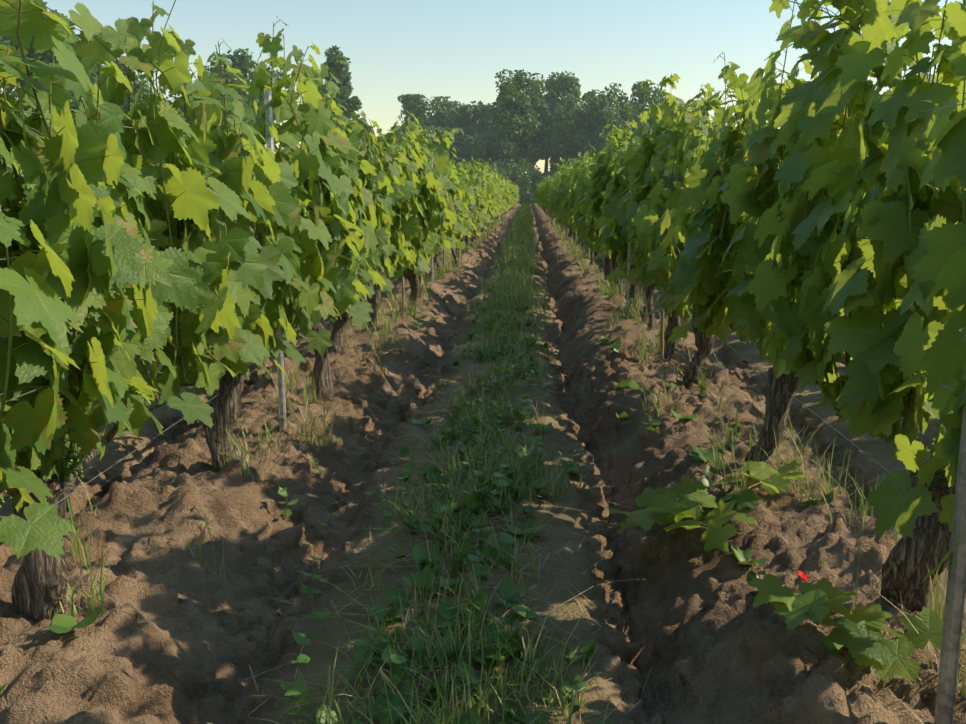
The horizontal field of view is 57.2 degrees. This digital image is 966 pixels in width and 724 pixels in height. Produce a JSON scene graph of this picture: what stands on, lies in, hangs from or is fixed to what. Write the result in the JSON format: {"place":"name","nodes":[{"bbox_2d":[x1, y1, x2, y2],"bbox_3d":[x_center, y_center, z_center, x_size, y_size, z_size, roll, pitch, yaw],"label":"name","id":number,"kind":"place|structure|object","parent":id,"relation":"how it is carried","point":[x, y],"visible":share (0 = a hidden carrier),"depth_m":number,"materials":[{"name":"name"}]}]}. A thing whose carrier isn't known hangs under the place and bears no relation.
{"place":"outdoors","nodes":[
{"label":"outdoors","id":0,"kind":"place"},
{"bbox_2d":[0,203,965,723],"bbox_3d":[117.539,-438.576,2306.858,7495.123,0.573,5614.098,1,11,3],"label":"ground","id":1,"kind":"structure","parent":0,"point":[174,635],"depth_m":3.30,"materials":[{"name":"soil"}]},
{"bbox_2d":[0,33,10,45],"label":"tree","id":2,"kind":"object","parent":1,"relation":"on","point":[5,42],"visible":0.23,"depth_m":61.21,"materials":[{"name":"green plant"}]},
{"bbox_2d":[1,8,101,103],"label":"tree","id":3,"kind":"object","parent":1,"relation":"on","point":[45,53],"visible":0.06,"depth_m":70.77,"materials":[{"name":"green plant"}]},
{"bbox_2d":[11,91,126,133],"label":"tree","id":4,"kind":"object","parent":1,"relation":"on","point":[74,104],"visible":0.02,"depth_m":64.16,"materials":[{"name":"green plant"}]},
{"bbox_2d":[0,0,214,622],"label":"vine","id":5,"kind":"object","parent":1,"relation":"on","point":[67,308],"visible":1,"depth_m":2.34,"materials":[{"name":"green plant"}]},
{"bbox_2d":[76,56,156,118],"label":"tree","id":6,"kind":"object","parent":1,"relation":"on","point":[145,93],"visible":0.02,"depth_m":79.62,"materials":[{"name":"green plant"}]},
{"bbox_2d":[13,0,332,471],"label":"vine","id":7,"kind":"object","parent":1,"relation":"on","point":[222,271],"visible":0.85,"depth_m":3.34,"materials":[{"name":"green plant"}]},
{"bbox_2d":[0,93,376,340],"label":"vine row","id":8,"kind":"object","parent":1,"relation":"on","point":[33,102],"depth_m":7.36,"materials":[{"name":"green plant"}]},
{"bbox_2d":[165,95,246,134],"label":"tree","id":9,"kind":"object","parent":1,"relation":"on","point":[181,107],"visible":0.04,"depth_m":90.58,"materials":[{"name":"green plant"}]},
{"bbox_2d":[158,47,283,146],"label":"tree","id":10,"kind":"object","parent":1,"relation":"on","point":[242,63],"visible":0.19,"depth_m":93.31,"materials":[{"name":"green plant"}]},
{"bbox_2d":[264,90,286,431],"bbox_3d":[-1.051,-0.240,4.531,0.040,2.220,0.144,-3,11,-15],"label":"trellis post","id":11,"kind":"object","parent":1,"relation":"on","point":[278,334],"visible":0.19,"depth_m":4.55,"materials":[{"name":"metal"}]},
{"bbox_2d":[0,103,965,512],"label":"trellis wires","id":12,"kind":"object","parent":11,"relation":"attached to","point":[392,281],"depth_m":2.80,"materials":[{"name":"grey metal"}]},
{"bbox_2d":[237,16,377,401],"bbox_3d":[-0.978,-0.651,5.130,0.716,2.299,1.745,0,11,0],"label":"vine","id":13,"kind":"object","parent":1,"relation":"on","point":[324,154],"visible":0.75,"depth_m":4.64,"materials":[{"name":"green plant"}]},
{"bbox_2d":[322,45,361,130],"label":"tree","id":14,"kind":"object","parent":1,"relation":"on","point":[341,73],"visible":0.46,"depth_m":101.75,"materials":[{"name":"green plant"}]},
{"bbox_2d":[293,66,393,354],"bbox_3d":[-1.048,-0.921,6.451,0.784,2.279,1.757,1,11,6],"label":"vine","id":15,"kind":"object","parent":1,"relation":"on","point":[363,171],"visible":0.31,"depth_m":6.73,"materials":[{"name":"green plant"}]},
{"bbox_2d":[358,118,374,159],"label":"tree","id":16,"kind":"object","parent":1,"relation":"on","point":[365,126],"visible":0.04,"depth_m":105.12,"materials":[{"name":"green plant"}]},
{"bbox_2d":[332,111,430,327],"bbox_3d":[-0.928,-1.146,7.967,0.734,2.167,1.795,2,11,12],"label":"vine","id":17,"kind":"object","parent":1,"relation":"on","point":[401,231],"visible":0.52,"depth_m":8.27,"materials":[{"name":"green plant"}]},
{"bbox_2d":[402,277,403,314],"bbox_3d":[-0.788,-0.499,8.717,0.030,0.672,0.024,0,14,-2],"label":"stake","id":18,"kind":"object","parent":1,"relation":"on","point":[402,295],"visible":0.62,"depth_m":8.67,"materials":[{"name":"grey wood"}]},
{"bbox_2d":[384,125,441,159],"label":"tree","id":19,"kind":"object","parent":1,"relation":"on","point":[432,129],"visible":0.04,"depth_m":113.14,"materials":[{"name":"green plant"}]},
{"bbox_2d":[386,107,451,312],"bbox_3d":[-0.706,-1.448,9.288,0.791,2.357,1.746,1,11,4],"label":"vine","id":20,"kind":"object","parent":1,"relation":"on","point":[418,172],"visible":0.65,"depth_m":9.20,"materials":[{"name":"green plant"}]},
{"bbox_2d":[419,276,421,298],"bbox_3d":[-0.710,-0.846,10.073,0.033,0.852,0.031,0,13,-13],"label":"stake","id":21,"kind":"object","parent":1,"relation":"on","point":[420,280],"visible":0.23,"depth_m":10.06,"materials":[{"name":"brown wood"}]},
{"bbox_2d":[430,152,432,281],"bbox_3d":[-0.655,-1.561,11.383,0.027,2.220,0.065,1,9,6],"label":"trellis post","id":22,"kind":"object","parent":1,"relation":"on","point":[431,163],"visible":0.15,"depth_m":11.41,"materials":[{"name":"metal"}]},
{"bbox_2d":[401,112,463,288],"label":"vine","id":23,"kind":"object","parent":1,"relation":"on","point":[442,164],"visible":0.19,"depth_m":10.86,"materials":[{"name":"green plant"}]},
{"bbox_2d":[0,237,871,723],"label":"weeds","id":24,"kind":"object","parent":1,"relation":"on","point":[296,691],"visible":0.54,"depth_m":3.17,"materials":[{"name":"green plant"}]},
{"bbox_2d":[416,120,456,281],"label":"vine","id":25,"kind":"object","parent":1,"relation":"on","point":[448,221],"visible":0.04,"depth_m":11.94,"materials":[{"name":"green plant"}]},
{"bbox_2d":[397,94,477,134],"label":"tree","id":26,"kind":"object","parent":1,"relation":"on","point":[415,104],"visible":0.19,"depth_m":127.09,"materials":[{"name":"green plant"}]},
{"bbox_2d":[443,249,444,272],"bbox_3d":[-0.574,-1.337,12.884,0.030,0.672,0.024,0,11,-4],"label":"stake","id":27,"kind":"object","parent":1,"relation":"on","point":[443,258],"visible":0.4,"depth_m":12.85,"materials":[{"name":"brown wood"}]},
{"bbox_2d":[421,127,467,165],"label":"tree","id":28,"kind":"object","parent":1,"relation":"on","point":[458,145],"visible":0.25,"depth_m":113.37,"materials":[{"name":"green plant"}]},
{"bbox_2d":[420,100,503,167],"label":"tree","id":29,"kind":"object","parent":1,"relation":"on","point":[445,117],"visible":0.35,"depth_m":124.86,"materials":[{"name":"green plant"}]},
{"bbox_2d":[467,172,468,251],"bbox_3d":[-0.307,-2.880,18.249,0.026,2.220,0.064,0,9,2],"label":"trellis post","id":30,"kind":"object","parent":1,"relation":"on","point":[468,237],"visible":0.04,"depth_m":18.30,"materials":[{"name":"metal"}]},
{"bbox_2d":[427,146,519,272],"bbox_3d":[1.610,-10.652,57.221,1.315,2.486,91.239,1,11,3],"label":"vine row","id":31,"kind":"object","parent":1,"relation":"on","point":[486,196],"visible":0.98,"depth_m":18.03,"materials":[{"name":"green plant"}]},
{"bbox_2d":[462,134,497,165],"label":"tree","id":32,"kind":"object","parent":1,"relation":"on","point":[469,156],"visible":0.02,"depth_m":118.23,"materials":[{"name":"green plant"}]},
{"bbox_2d":[478,165,522,203],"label":"bush","id":33,"kind":"object","parent":1,"relation":"on","point":[497,169],"visible":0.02,"depth_m":107.88,"materials":[{"name":"green plant"}]},
{"bbox_2d":[470,131,540,169],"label":"tree","id":34,"kind":"object","parent":1,"relation":"on","point":[486,148],"visible":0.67,"depth_m":112.62,"materials":[{"name":"green plant"}]},
{"bbox_2d":[52,203,965,723],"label":"grass strip","id":35,"kind":"object","parent":1,"relation":"on","point":[522,231],"depth_m":3.53,"materials":[{"name":"green plant"}]},
{"bbox_2d":[490,157,541,203],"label":"bush","id":36,"kind":"object","parent":1,"relation":"on","point":[516,171],"visible":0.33,"depth_m":108.14,"materials":[{"name":"green plant"}]},
{"bbox_2d":[521,167,543,202],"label":"bush","id":37,"kind":"object","parent":1,"relation":"on","point":[533,185],"visible":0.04,"depth_m":109.83,"materials":[{"name":"green plant"}]},
{"bbox_2d":[488,69,579,169],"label":"tree","id":38,"kind":"object","parent":1,"relation":"on","point":[517,109],"visible":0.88,"depth_m":112.30,"materials":[{"name":"green plant"}]},
{"bbox_2d":[498,76,580,172],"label":"tree","id":39,"kind":"object","parent":1,"relation":"on","point":[550,96],"visible":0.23,"depth_m":125.12,"materials":[{"name":"green plant"}]},
{"bbox_2d":[530,167,559,202],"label":"bush","id":40,"kind":"object","parent":1,"relation":"on","point":[551,172],"visible":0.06,"depth_m":109.34,"materials":[{"name":"green plant"}]},
{"bbox_2d":[541,71,583,126],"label":"tree","id":41,"kind":"object","parent":1,"relation":"on","point":[551,80],"visible":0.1,"depth_m":125.60,"materials":[{"name":"green plant"}]},
{"bbox_2d":[546,120,589,173],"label":"tree","id":42,"kind":"object","parent":1,"relation":"on","point":[569,139],"visible":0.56,"depth_m":111.84,"materials":[{"name":"green plant"}]},
{"bbox_2d":[534,150,603,272],"bbox_3d":[4.037,-10.734,57.448,1.340,2.517,91.129,1,11,3],"label":"vine row","id":43,"kind":"object","parent":1,"relation":"on","point":[562,197],"visible":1,"depth_m":19.19,"materials":[{"name":"green plant"}]},
{"bbox_2d":[561,89,632,160],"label":"tree","id":44,"kind":"object","parent":1,"relation":"on","point":[589,123],"visible":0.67,"depth_m":111.25,"materials":[{"name":"green plant"}]},
{"bbox_2d":[584,133,610,280],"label":"vine","id":45,"kind":"object","parent":1,"relation":"on","point":[595,245],"visible":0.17,"depth_m":12.28,"materials":[{"name":"green plant"}]},
{"bbox_2d":[585,119,636,293],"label":"vine","id":46,"kind":"object","parent":1,"relation":"on","point":[601,178],"visible":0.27,"depth_m":10.88,"materials":[{"name":"green plant"}]},
{"bbox_2d":[610,251,612,286],"bbox_3d":[1.575,-1.133,10.871,0.032,1.102,0.028,-10,15,-39],"label":"stake","id":47,"kind":"object","parent":1,"relation":"on","point":[611,265],"visible":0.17,"depth_m":10.86,"materials":[{"name":"brown wood"}]},
{"bbox_2d":[596,120,650,308],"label":"vine","id":48,"kind":"object","parent":1,"relation":"on","point":[615,190],"visible":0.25,"depth_m":9.06,"materials":[{"name":"green plant"}]},
{"bbox_2d":[625,145,633,318],"bbox_3d":[1.452,-1.037,8.817,0.027,2.220,0.064,-1,12,-4],"label":"trellis post","id":49,"kind":"object","parent":1,"relation":"on","point":[628,289],"visible":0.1,"depth_m":8.86,"materials":[{"name":"metal"}]},
{"bbox_2d":[610,103,651,141],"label":"tree","id":50,"kind":"object","parent":1,"relation":"on","point":[632,129],"visible":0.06,"depth_m":116.72,"materials":[{"name":"green plant"}]},
{"bbox_2d":[607,79,672,327],"bbox_3d":[1.480,-1.254,7.952,0.690,2.389,1.784,2,11,9],"label":"vine","id":51,"kind":"object","parent":1,"relation":"on","point":[636,254],"visible":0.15,"depth_m":7.59,"materials":[{"name":"green plant"}]},
{"bbox_2d":[604,80,692,134],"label":"tree","id":52,"kind":"object","parent":1,"relation":"on","point":[656,97],"visible":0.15,"depth_m":118.16,"materials":[{"name":"green plant"}]},
{"bbox_2d":[660,286,664,359],"bbox_3d":[1.355,-0.151,6.690,0.033,0.852,0.031,0,11,9],"label":"stake","id":53,"kind":"object","parent":1,"relation":"on","point":[662,334],"visible":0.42,"depth_m":6.67,"materials":[{"name":"brown wood"}]},
{"bbox_2d":[605,487,741,552],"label":"grapevine shoot","id":54,"kind":"object","parent":1,"relation":"on","point":[663,507],"visible":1,"depth_m":3.24,"materials":[{"name":"green plant"}]},
{"bbox_2d":[621,74,744,358],"bbox_3d":[1.564,-0.992,6.703,0.921,2.461,1.942,0,11,3],"label":"vine","id":55,"kind":"object","parent":1,"relation":"on","point":[652,278],"visible":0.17,"depth_m":6.84,"materials":[{"name":"green plant"}]},
{"bbox_2d":[631,52,767,387],"bbox_3d":[1.316,-0.699,5.333,0.727,2.179,1.758,0,11,-1],"label":"vine","id":56,"kind":"object","parent":1,"relation":"on","point":[702,285],"visible":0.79,"depth_m":5.07,"materials":[{"name":"green plant"}]},
{"bbox_2d":[689,122,723,134],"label":"tree","id":57,"kind":"object","parent":1,"relation":"on","point":[715,126],"visible":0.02,"depth_m":113.46,"materials":[{"name":"green plant"}]},
{"bbox_2d":[666,460,806,530],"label":"grapevine shoot","id":58,"kind":"object","parent":1,"relation":"on","point":[777,482],"visible":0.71,"depth_m":3.43,"materials":[{"name":"green plant"}]},
{"bbox_2d":[792,570,808,587],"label":"poppy","id":59,"kind":"object","parent":1,"relation":"on","point":[802,575],"visible":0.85,"depth_m":2.80,"materials":[{"name":"red plant"}]},
{"bbox_2d":[716,0,908,465],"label":"vine","id":60,"kind":"object","parent":1,"relation":"on","point":[794,151],"visible":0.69,"depth_m":3.48,"materials":[{"name":"green plant"}]},
{"bbox_2d":[749,573,961,682],"bbox_3d":[0.962,0.667,2.285,0.406,0.141,0.457,-5,19,-15],"label":"grapevine shoot","id":61,"kind":"object","parent":1,"relation":"on","point":[865,642],"visible":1,"depth_m":2.24,"materials":[{"name":"green plant"}]},
{"bbox_2d":[778,0,965,613],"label":"vine","id":62,"kind":"object","parent":1,"relation":"on","point":[881,327],"visible":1,"depth_m":2.62,"materials":[{"name":"green plant"}]},
{"bbox_2d":[934,385,965,723],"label":"trellis post","id":63,"kind":"object","parent":1,"relation":"on","point":[951,643],"visible":1,"depth_m":2.00,"materials":[{"name":"wood"}]},
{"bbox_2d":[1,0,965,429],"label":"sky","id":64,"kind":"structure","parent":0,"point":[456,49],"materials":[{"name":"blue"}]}
]}

